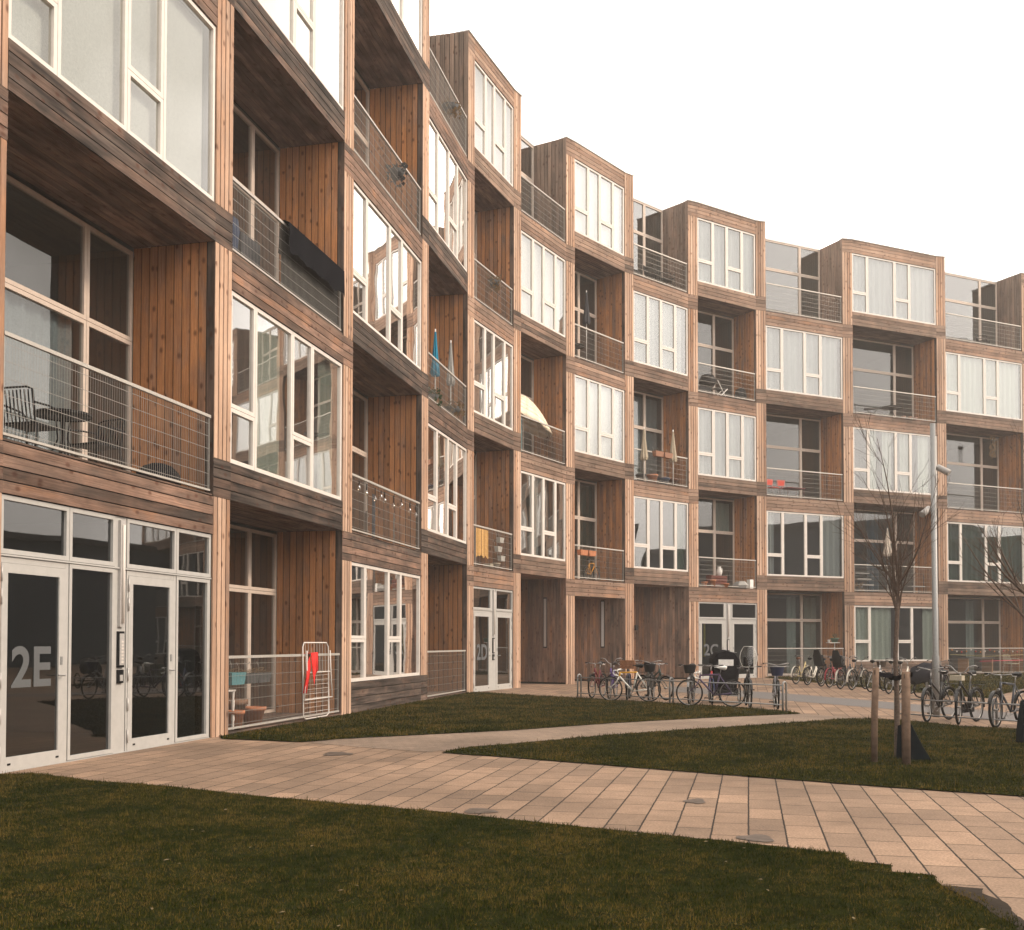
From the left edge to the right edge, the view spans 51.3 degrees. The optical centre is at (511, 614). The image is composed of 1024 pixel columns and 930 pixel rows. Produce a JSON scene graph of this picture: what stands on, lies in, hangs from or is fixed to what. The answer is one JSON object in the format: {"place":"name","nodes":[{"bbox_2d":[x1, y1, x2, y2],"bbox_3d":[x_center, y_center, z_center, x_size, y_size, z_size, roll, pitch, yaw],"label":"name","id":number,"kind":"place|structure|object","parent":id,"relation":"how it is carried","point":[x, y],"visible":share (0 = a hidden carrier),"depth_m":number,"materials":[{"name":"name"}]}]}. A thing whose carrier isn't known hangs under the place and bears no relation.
{"place":"outdoors","nodes":[
{"label":"outdoors","id":0,"kind":"place"},
{"bbox_2d":[219,691,800,741],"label":"grass","id":1,"kind":"structure","parent":0,"point":[512,701],"depth_m":21.36,"materials":[{"name":"plant"}]},
{"bbox_2d":[577,674,786,710],"bbox_3d":[3.840,1.831,25.683,0.161,0.655,6.694,1,-2,-38],"label":"bike rack","id":2,"kind":"object","parent":1,"relation":"on","point":[673,681],"visible":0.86,"depth_m":25.48,"materials":[{"name":"metal"}]},
{"bbox_2d":[0,769,1023,929],"bbox_3d":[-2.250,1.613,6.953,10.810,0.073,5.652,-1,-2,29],"label":"grass","id":3,"kind":"structure","parent":0,"point":[115,794],"depth_m":6.91,"materials":[{"name":"plant"}]},
{"bbox_2d":[942,885,1023,929],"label":"soil patch","id":4,"kind":"object","parent":3,"relation":"on","point":[999,903],"visible":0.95,"depth_m":6.02,"materials":[{"name":"soil"}]},
{"bbox_2d":[1,678,1023,919],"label":"plaza","id":5,"kind":"structure","parent":0,"point":[965,839],"depth_m":10.52,"materials":[{"name":"concrete"}]},
{"bbox_2d":[0,0,1023,773],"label":"apartment building","id":6,"kind":"structure","parent":5,"relation":"on","point":[140,612],"depth_m":26.76,"materials":[{"name":"brown wood"}]},
{"bbox_2d":[0,562,65,771],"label":"entrance door","id":7,"kind":"structure","parent":6,"relation":"in","point":[32,621],"depth_m":12.52,"materials":[{"name":"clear glass"}]},
{"bbox_2d":[3,385,63,452],"bbox_3d":[-6.130,-2.402,13.564,0.585,0.885,0.580,0,-2,13],"label":"garden chair","id":8,"kind":"object","parent":6,"relation":"on","point":[26,426],"visible":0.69,"depth_m":13.37,"materials":[{"name":"black plastic"}]},
{"bbox_2d":[1,494,69,560],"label":"transom window","id":9,"kind":"structure","parent":6,"relation":"in","point":[30,528],"depth_m":12.61,"materials":[{"name":"white glass"}]},
{"bbox_2d":[3,291,71,455],"bbox_3d":[-6.703,-3.174,14.889,0.069,2.334,1.700,0,-2,13],"label":"curtain","id":10,"kind":"object","parent":6,"relation":"hanging from","point":[23,318],"visible":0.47,"depth_m":14.97,"materials":[{"name":"fabric"}]},
{"bbox_2d":[32,408,91,456],"bbox_3d":[-6.000,-2.311,14.237,0.744,0.745,0.744,0,-2,13],"label":"cafe table","id":11,"kind":"object","parent":6,"relation":"on","point":[52,415],"visible":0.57,"depth_m":14.24,"materials":[{"name":"black metal"}]},
{"bbox_2d":[5,174,132,471],"bbox_3d":[-6.617,-3.890,14.681,0.070,3.897,4.690,0,-2,13],"label":"balcony window","id":12,"kind":"structure","parent":6,"relation":"in","point":[82,318],"depth_m":15.80,"materials":[{"name":"white glass"}]},
{"bbox_2d":[66,564,114,760],"bbox_3d":[-5.401,0.598,13.624,0.241,2.426,0.945,0,-2,3],"label":"side window","id":13,"kind":"structure","parent":6,"relation":"in","point":[91,590],"depth_m":13.64,"materials":[{"name":"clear glass"}]},
{"bbox_2d":[69,507,115,565],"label":"transom window","id":14,"kind":"structure","parent":6,"relation":"in","point":[92,535],"depth_m":13.68,"materials":[{"name":"clear glass"}]},
{"bbox_2d":[67,418,124,469],"bbox_3d":[-5.832,-2.364,15.008,0.585,0.885,0.580,-1,-2,23],"label":"garden chair","id":15,"kind":"object","parent":6,"relation":"on","point":[96,447],"visible":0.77,"depth_m":15.08,"materials":[{"name":"black metal"}]},
{"bbox_2d":[11,0,202,186],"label":"curtain","id":16,"kind":"object","parent":6,"relation":"hanging from","point":[90,48],"visible":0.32,"depth_m":14.96,"materials":[{"name":"fabric"}]},
{"bbox_2d":[8,0,215,200],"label":"window","id":17,"kind":"structure","parent":6,"relation":"in","point":[128,74],"depth_m":14.93,"materials":[{"name":"white plastic"}]},
{"bbox_2d":[127,576,174,750],"bbox_3d":[-5.074,0.670,14.932,0.301,2.363,1.147,0,-2,6],"label":"entrance door","id":18,"kind":"structure","parent":6,"relation":"in","point":[150,670],"depth_m":14.93,"materials":[{"name":"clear glass"}]},
{"bbox_2d":[126,518,176,573],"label":"transom window","id":19,"kind":"structure","parent":6,"relation":"in","point":[149,546],"depth_m":15.00,"materials":[{"name":"white glass"}]},
{"bbox_2d":[174,576,208,741],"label":"side window","id":20,"kind":"structure","parent":6,"relation":"in","point":[192,594],"depth_m":16.05,"materials":[{"name":"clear glass"}]},
{"bbox_2d":[176,528,210,577],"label":"transom window","id":21,"kind":"structure","parent":6,"relation":"in","point":[193,557],"depth_m":16.12,"materials":[{"name":"white glass"}]},
{"bbox_2d":[149,104,279,281],"bbox_3d":[-5.402,-7.755,19.846,0.070,3.897,4.713,0,-2,13],"label":"balcony window","id":22,"kind":"structure","parent":6,"relation":"in","point":[253,129],"depth_m":21.07,"materials":[{"name":"white glass"}]},
{"bbox_2d":[229,524,276,712],"bbox_3d":[-5.414,0.116,19.640,0.070,3.643,4.713,0,-2,13],"label":"balcony window","id":23,"kind":"structure","parent":6,"relation":"in","point":[247,589],"depth_m":20.83,"materials":[{"name":"white glass"}]},
{"bbox_2d":[248,315,278,474],"bbox_3d":[-4.337,-3.724,18.713,0.069,2.880,1.200,0,-2,13],"label":"curtain","id":24,"kind":"object","parent":6,"relation":"hanging from","point":[267,457],"visible":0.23,"depth_m":18.67,"materials":[{"name":"fabric"}]},
{"bbox_2d":[230,291,341,499],"bbox_3d":[-4.032,-3.772,19.425,0.070,2.787,4.713,0,-2,13],"label":"window","id":25,"kind":"structure","parent":6,"relation":"in","point":[306,382],"depth_m":19.77,"materials":[{"name":"white glass"}]},
{"bbox_2d":[258,0,343,108],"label":"window","id":26,"kind":"structure","parent":6,"relation":"in","point":[315,28],"depth_m":20.75,"materials":[{"name":"white glass"}]},
{"bbox_2d":[281,238,336,325],"bbox_3d":[-3.844,-6.286,20.361,0.006,0.850,2.600,0,-2,13],"label":"balcony railing","id":27,"kind":"object","parent":6,"relation":"on","point":[318,305],"visible":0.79,"depth_m":20.20,"materials":[{"name":"metal"}]},
{"bbox_2d":[278,220,344,296],"bbox_3d":[-3.776,-6.727,20.357,0.255,0.628,2.600,0,-2,13],"label":"railing cloth","id":28,"kind":"object","parent":6,"relation":"hanging from","point":[313,256],"visible":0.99,"depth_m":20.10,"materials":[{"name":"black fabric"}]},
{"bbox_2d":[302,642,332,719],"bbox_3d":[-3.715,1.246,20.291,0.105,1.443,1.353,0,-2,13],"label":"drying rack","id":29,"kind":"object","parent":6,"relation":"on","point":[306,661],"visible":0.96,"depth_m":20.29,"materials":[{"name":"metal"}]},
{"bbox_2d":[288,69,368,165],"bbox_3d":[-4.229,-11.617,25.080,0.070,3.897,4.884,0,-2,12],"label":"balcony window","id":30,"kind":"structure","parent":6,"relation":"in","point":[361,91],"depth_m":27.03,"materials":[{"name":"white plastic"}]},
{"bbox_2d":[352,390,367,511],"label":"balcony window","id":31,"kind":"structure","parent":6,"relation":"in","point":[364,454],"depth_m":27.21,"materials":[{"name":"white plastic"}]},
{"bbox_2d":[351,562,419,681],"bbox_3d":[-2.866,0.216,24.473,0.070,2.493,4.884,0,-2,12],"label":"window","id":32,"kind":"structure","parent":6,"relation":"in","point":[385,603],"depth_m":24.24,"materials":[{"name":"white glass"}]},
{"bbox_2d":[353,182,420,369],"bbox_3d":[-2.855,-7.635,24.678,0.070,2.787,4.884,0,-2,12],"label":"window","id":33,"kind":"structure","parent":6,"relation":"in","point":[386,272],"depth_m":24.47,"materials":[{"name":"white glass"}]},
{"bbox_2d":[391,0,421,56],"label":"window","id":34,"kind":"structure","parent":6,"relation":"in","point":[409,11],"depth_m":26.58,"materials":[{"name":"white glass"}]},
{"bbox_2d":[428,423,465,543],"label":"window","id":35,"kind":"structure","parent":6,"relation":"in","point":[446,457],"depth_m":29.28,"materials":[{"name":"white glass"}]},
{"bbox_2d":[429,118,466,271],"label":"window","id":36,"kind":"structure","parent":6,"relation":"in","point":[447,182],"depth_m":29.49,"materials":[{"name":"white glass"}]},
{"bbox_2d":[474,612,490,691],"bbox_3d":[-0.902,1.130,32.280,0.486,2.363,1.185,0,-2,4],"label":"entrance door","id":37,"kind":"structure","parent":6,"relation":"in","point":[482,655],"depth_m":32.29,"materials":[{"name":"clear glass"}]},
{"bbox_2d":[474,320,512,430],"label":"window","id":38,"kind":"structure","parent":6,"relation":"in","point":[493,356],"depth_m":33.25,"materials":[{"name":"white glass"}]},
{"bbox_2d":[475,61,512,186],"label":"window","id":39,"kind":"structure","parent":6,"relation":"in","point":[493,113],"depth_m":33.46,"materials":[{"name":"white glass"}]},
{"bbox_2d":[496,614,511,688],"bbox_3d":[-0.265,1.173,33.880,0.464,2.363,1.191,0,-2,4],"label":"entrance door","id":40,"kind":"structure","parent":6,"relation":"in","point":[503,621],"depth_m":33.89,"materials":[{"name":"white glass"}]},
{"bbox_2d":[521,395,551,437],"bbox_3d":[0.316,-6.498,36.684,1.339,2.031,3.993,-1,-2,24],"label":"open parasol","id":41,"kind":"object","parent":6,"relation":"on","point":[529,409],"visible":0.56,"depth_m":36.87,"materials":[{"name":"beige fabric"}]},
{"bbox_2d":[521,236,559,332],"bbox_3d":[0.949,-11.246,36.796,0.001,2.880,3.100,-1,-2,30],"label":"curtain","id":42,"kind":"object","parent":6,"relation":"hanging from","point":[525,297],"visible":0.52,"depth_m":36.74,"materials":[{"name":"fabric"}]},
{"bbox_2d":[521,471,564,560],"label":"window","id":43,"kind":"structure","parent":6,"relation":"in","point":[530,529],"depth_m":36.50,"materials":[{"name":"white plastic"}]},
{"bbox_2d":[521,230,564,336],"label":"window","id":44,"kind":"structure","parent":6,"relation":"in","point":[530,292],"depth_m":36.70,"materials":[{"name":"white plastic"}]},
{"bbox_2d":[580,485,591,579],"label":"window","id":45,"kind":"structure","parent":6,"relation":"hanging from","point":[585,511],"depth_m":41.33,"materials":[{"name":"glass"}]},
{"bbox_2d":[575,479,596,579],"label":"balcony window","id":46,"kind":"structure","parent":6,"relation":"in","point":[578,517],"depth_m":41.06,"materials":[{"name":"white plastic"}]},
{"bbox_2d":[575,271,596,363],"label":"balcony window","id":47,"kind":"structure","parent":6,"relation":"in","point":[577,309],"depth_m":41.18,"materials":[{"name":"white plastic"}]},
{"bbox_2d":[575,163,618,251],"bbox_3d":[3.166,-15.092,39.980,0.001,2.743,3.100,-1,-2,39],"label":"curtain","id":48,"kind":"object","parent":6,"relation":"hanging from","point":[580,194],"visible":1,"depth_m":39.91,"materials":[{"name":"fabric"}]},
{"bbox_2d":[575,377,619,459],"bbox_3d":[3.155,-7.163,39.772,0.001,2.880,3.100,-1,-2,39],"label":"curtain","id":49,"kind":"object","parent":6,"relation":"hanging from","point":[580,410],"visible":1,"depth_m":39.74,"materials":[{"name":"fabric"}]},
{"bbox_2d":[575,375,623,462],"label":"window","id":50,"kind":"structure","parent":6,"relation":"in","point":[586,429],"depth_m":39.65,"materials":[{"name":"white plastic"}]},
{"bbox_2d":[575,159,623,255],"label":"window","id":51,"kind":"structure","parent":6,"relation":"in","point":[599,221],"depth_m":39.86,"materials":[{"name":"white plastic"}]},
{"bbox_2d":[634,396,656,482],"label":"window","id":52,"kind":"structure","parent":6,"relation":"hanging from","point":[651,421],"depth_m":44.05,"materials":[{"name":"glass"}]},
{"bbox_2d":[633,199,662,277],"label":"balcony window","id":53,"kind":"structure","parent":6,"relation":"in","point":[639,233],"depth_m":43.89,"materials":[{"name":"white plastic"}]},
{"bbox_2d":[634,293,680,372],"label":"curtain","id":54,"kind":"object","parent":6,"relation":"hanging from","point":[640,326],"visible":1,"depth_m":42.52,"materials":[{"name":"fabric"}]},
{"bbox_2d":[633,290,687,375],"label":"window","id":55,"kind":"structure","parent":6,"relation":"in","point":[646,342],"depth_m":42.48,"materials":[{"name":"white plastic"}]},
{"bbox_2d":[634,496,687,571],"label":"window","id":56,"kind":"structure","parent":6,"relation":"in","point":[647,545],"depth_m":42.25,"materials":[{"name":"white plastic"}]},
{"bbox_2d":[677,504,683,569],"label":"curtain","id":57,"kind":"object","parent":6,"relation":"hanging from","point":[680,536],"visible":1,"depth_m":43.34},
{"bbox_2d":[700,621,723,678],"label":"entrance door","id":58,"kind":"structure","parent":6,"relation":"in","point":[711,632],"depth_m":43.85,"materials":[{"name":"white glass"}]},
{"bbox_2d":[698,311,733,397],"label":"balcony window","id":59,"kind":"structure","parent":6,"relation":"in","point":[713,347],"depth_m":46.18,"materials":[{"name":"white plastic"}]},
{"bbox_2d":[698,497,734,587],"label":"balcony window","id":60,"kind":"structure","parent":6,"relation":"in","point":[713,531],"depth_m":45.94,"materials":[{"name":"white plastic"}]},
{"bbox_2d":[698,221,750,292],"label":"curtain","id":61,"kind":"object","parent":6,"relation":"hanging from","point":[704,252],"visible":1,"depth_m":44.96,"materials":[{"name":"fabric"}]},
{"bbox_2d":[699,409,751,479],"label":"curtain","id":62,"kind":"object","parent":6,"relation":"hanging from","point":[705,439],"visible":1,"depth_m":44.75,"materials":[{"name":"fabric"}]},
{"bbox_2d":[697,217,754,295],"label":"window","id":63,"kind":"structure","parent":6,"relation":"in","point":[711,262],"depth_m":44.87,"materials":[{"name":"white plastic"}]},
{"bbox_2d":[698,407,755,481],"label":"window","id":64,"kind":"structure","parent":6,"relation":"in","point":[712,454],"depth_m":44.66,"materials":[{"name":"white plastic"}]},
{"bbox_2d":[732,621,755,677],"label":"entrance door","id":65,"kind":"structure","parent":6,"relation":"in","point":[743,633],"depth_m":44.95,"materials":[{"name":"white glass"}]},
{"bbox_2d":[786,597,795,672],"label":"curtain","id":66,"kind":"object","parent":6,"relation":"hanging from","point":[791,614],"visible":0.8,"depth_m":48.11,"materials":[{"name":"fabric"}]},
{"bbox_2d":[765,240,819,319],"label":"balcony window","id":67,"kind":"structure","parent":6,"relation":"in","point":[798,274],"depth_m":48.59,"materials":[{"name":"white plastic"}]},
{"bbox_2d":[766,414,820,499],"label":"balcony window","id":68,"kind":"structure","parent":6,"relation":"in","point":[800,449],"depth_m":48.39,"materials":[{"name":"white plastic"}]},
{"bbox_2d":[767,593,821,674],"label":"balcony window","id":69,"kind":"structure","parent":6,"relation":"in","point":[801,620],"depth_m":48.18,"materials":[{"name":"white plastic"}]},
{"bbox_2d":[767,328,836,396],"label":"curtain","id":70,"kind":"object","parent":6,"relation":"hanging from","point":[792,364],"visible":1,"depth_m":46.87,"materials":[{"name":"fabric"}]},
{"bbox_2d":[766,325,842,399],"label":"window","id":71,"kind":"structure","parent":6,"relation":"in","point":[819,376],"depth_m":46.81,"materials":[{"name":"white plastic"}]},
{"bbox_2d":[767,511,843,577],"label":"window","id":72,"kind":"structure","parent":6,"relation":"in","point":[820,556],"depth_m":46.60,"materials":[{"name":"white plastic"}]},
{"bbox_2d":[804,597,815,672],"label":"curtain","id":73,"kind":"object","parent":6,"relation":"hanging from","point":[809,627],"visible":0.73,"depth_m":48.59,"materials":[{"name":"fabric"}]},
{"bbox_2d":[823,516,839,576],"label":"curtain","id":74,"kind":"object","parent":6,"relation":"hanging from","point":[831,553],"visible":1,"depth_m":47.42,"materials":[{"name":"fabric"}]},
{"bbox_2d":[830,338,913,419],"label":"balcony window","id":75,"kind":"structure","parent":6,"relation":"in","point":[894,374],"depth_m":50.69,"materials":[{"name":"white plastic"}]},
{"bbox_2d":[866,514,878,591],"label":"curtain","id":76,"kind":"object","parent":6,"relation":"hanging from","point":[872,529],"visible":0.58,"depth_m":50.11,"materials":[{"name":"fabric"}]},
{"bbox_2d":[855,607,890,659],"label":"curtain","id":77,"kind":"object","parent":6,"relation":"hanging from","point":[880,633],"visible":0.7,"depth_m":48.21,"materials":[{"name":"fabric"}]},
{"bbox_2d":[853,256,930,322],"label":"curtain","id":78,"kind":"object","parent":6,"relation":"hanging from","point":[880,286],"visible":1,"depth_m":49.03,"materials":[{"name":"fabric"}]},
{"bbox_2d":[852,253,935,324],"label":"window","id":79,"kind":"structure","parent":6,"relation":"in","point":[894,299],"depth_m":48.98,"materials":[{"name":"white plastic"}]},
{"bbox_2d":[853,427,936,494],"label":"window","id":80,"kind":"structure","parent":6,"relation":"in","point":[867,470],"depth_m":48.74,"materials":[{"name":"white plastic"}]},
{"bbox_2d":[854,606,938,660],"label":"window","id":81,"kind":"structure","parent":6,"relation":"in","point":[868,640],"depth_m":48.04,"materials":[{"name":"white plastic"}]},
{"bbox_2d":[918,436,927,492],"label":"curtain","id":82,"kind":"object","parent":6,"relation":"hanging from","point":[922,454],"visible":0.93,"depth_m":49.62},
{"bbox_2d":[922,608,932,658],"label":"curtain","id":83,"kind":"object","parent":6,"relation":"hanging from","point":[927,632],"visible":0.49,"depth_m":49.49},
{"bbox_2d":[945,273,996,346],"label":"balcony window","id":84,"kind":"structure","parent":6,"relation":"in","point":[978,305],"depth_m":53.03,"materials":[{"name":"white plastic"}]},
{"bbox_2d":[946,433,998,511],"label":"balcony window","id":85,"kind":"structure","parent":6,"relation":"in","point":[981,465],"depth_m":52.83,"materials":[{"name":"white plastic"}]},
{"bbox_2d":[948,597,1000,672],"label":"balcony window","id":86,"kind":"structure","parent":6,"relation":"in","point":[982,621],"depth_m":52.63,"materials":[{"name":"white plastic"}]},
{"bbox_2d":[946,354,1018,418],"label":"curtain","id":87,"kind":"object","parent":6,"relation":"hanging from","point":[971,384],"visible":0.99,"depth_m":51.20,"materials":[{"name":"fabric"}]},
{"bbox_2d":[946,352,1021,419],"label":"window","id":88,"kind":"structure","parent":6,"relation":"in","point":[958,393],"depth_m":51.07,"materials":[{"name":"white plastic"}]},
{"bbox_2d":[947,522,1023,583],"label":"window","id":89,"kind":"structure","parent":6,"relation":"hanging from","point":[969,532],"depth_m":50.86,"materials":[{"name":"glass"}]},
{"bbox_2d":[599,664,660,701],"bbox_3d":[2.952,1.710,26.790,1.557,0.951,0.526,0,-2,6],"label":"bicycle","id":90,"kind":"object","parent":5,"relation":"on","point":[636,672],"visible":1,"depth_m":26.69,"materials":[{"name":"paint"}]},
{"bbox_2d":[676,666,745,706],"bbox_3d":[4.613,1.660,24.773,1.557,0.951,0.526,0,-2,2],"label":"bicycle","id":91,"kind":"object","parent":5,"relation":"on","point":[706,686],"visible":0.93,"depth_m":24.68,"materials":[{"name":"paint"}]},
{"bbox_2d":[708,650,740,701],"bbox_3d":[5.288,1.537,26.817,0.801,1.305,1.710,0,-2,5],"label":"cargo bicycle","id":92,"kind":"object","parent":5,"relation":"on","point":[729,660],"visible":0.56,"depth_m":25.98,"materials":[{"name":"black fabric"}]},
{"bbox_2d":[910,662,947,697],"bbox_3d":[11.012,1.750,28.268,1.193,0.973,0.779,1,-2,-20],"label":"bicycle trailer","id":93,"kind":"object","parent":5,"relation":"on","point":[921,675],"visible":0.51,"depth_m":28.05,"materials":[{"name":"fabric"}]},
{"bbox_2d":[919,423,950,716],"bbox_3d":[8.489,-0.898,21.399,0.652,5.900,0.250,0,-1,0],"label":"lamp post","id":94,"kind":"object","parent":5,"relation":"on","point":[935,639],"visible":0.91,"depth_m":21.37,"materials":[{"name":"metal"}]},
{"bbox_2d":[917,667,957,721],"bbox_3d":[8.048,1.507,20.285,1.633,1.032,0.612,1,-2,-42],"label":"bicycle","id":95,"kind":"object","parent":5,"relation":"on","point":[930,692],"visible":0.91,"depth_m":20.24,"materials":[{"name":"paint"}]},
{"bbox_2d":[944,665,984,724],"bbox_3d":[8.373,1.471,19.782,0.624,1.079,1.628,-1,-2,45],"label":"bicycle","id":96,"kind":"object","parent":5,"relation":"on","point":[967,707],"visible":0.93,"depth_m":19.81,"materials":[{"name":"paint"}]},
{"bbox_2d":[984,672,1023,727],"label":"bicycle","id":97,"kind":"object","parent":5,"relation":"on","point":[998,693],"visible":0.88,"depth_m":18.75,"materials":[{"name":"paint"}]},
{"bbox_2d":[308,714,863,751],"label":"gravel path","id":98,"kind":"structure","parent":0,"point":[432,742],"depth_m":17.28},
{"bbox_2d":[430,0,1023,281],"label":"sky","id":99,"kind":"structure","parent":0,"point":[894,123],"materials":[{"name":"white"}]},
{"bbox_2d":[444,715,1023,795],"bbox_3d":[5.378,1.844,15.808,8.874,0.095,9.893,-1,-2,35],"label":"grass","id":100,"kind":"structure","parent":0,"point":[981,737],"depth_m":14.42,"materials":[{"name":"plant"}]},
{"bbox_2d":[871,668,878,761],"bbox_3d":[4.484,1.270,13.171,0.107,1.225,0.079,0,-1,0],"label":"tree stake","id":101,"kind":"object","parent":100,"relation":"on","point":[874,718],"visible":0.85,"depth_m":13.14,"materials":[{"name":"wood"}]},
{"bbox_2d":[829,405,966,756],"bbox_3d":[4.940,-0.460,13.700,1.595,4.650,1.253,-1,-2,29],"label":"bare tree","id":102,"kind":"object","parent":100,"relation":"on","point":[894,583],"visible":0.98,"depth_m":13.73,"materials":[{"name":"brown plant"}]},
{"bbox_2d":[901,671,910,764],"bbox_3d":[4.776,1.283,12.921,0.104,1.184,0.100,0,-1,0],"label":"tree stake","id":103,"kind":"object","parent":100,"relation":"on","point":[905,721],"visible":0.85,"depth_m":12.88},
{"bbox_2d":[896,724,930,759],"bbox_3d":[5.073,1.600,13.473,0.410,0.460,0.150,-1,-2,28],"label":"watering bag","id":104,"kind":"object","parent":100,"relation":"on","point":[918,751],"visible":0.68,"depth_m":13.43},
{"bbox_2d":[954,416,1023,617],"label":"bare tree","id":105,"kind":"object","parent":100,"relation":"on","point":[1015,582],"visible":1,"depth_m":16.15,"materials":[{"name":"brown plant"}]},
{"bbox_2d":[671,686,1017,719],"bbox_3d":[8.095,2.194,26.969,2.635,0.001,19.273,1,-2,-20],"label":"asphalt strip","id":106,"kind":"object","parent":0,"point":[834,701],"visible":0.44,"depth_m":26.84,"materials":[{"name":"asphalt"}]},
{"bbox_2d":[767,672,1023,697],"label":"grass","id":107,"kind":"structure","parent":0,"point":[989,686],"depth_m":39.21,"materials":[{"name":"plant"}]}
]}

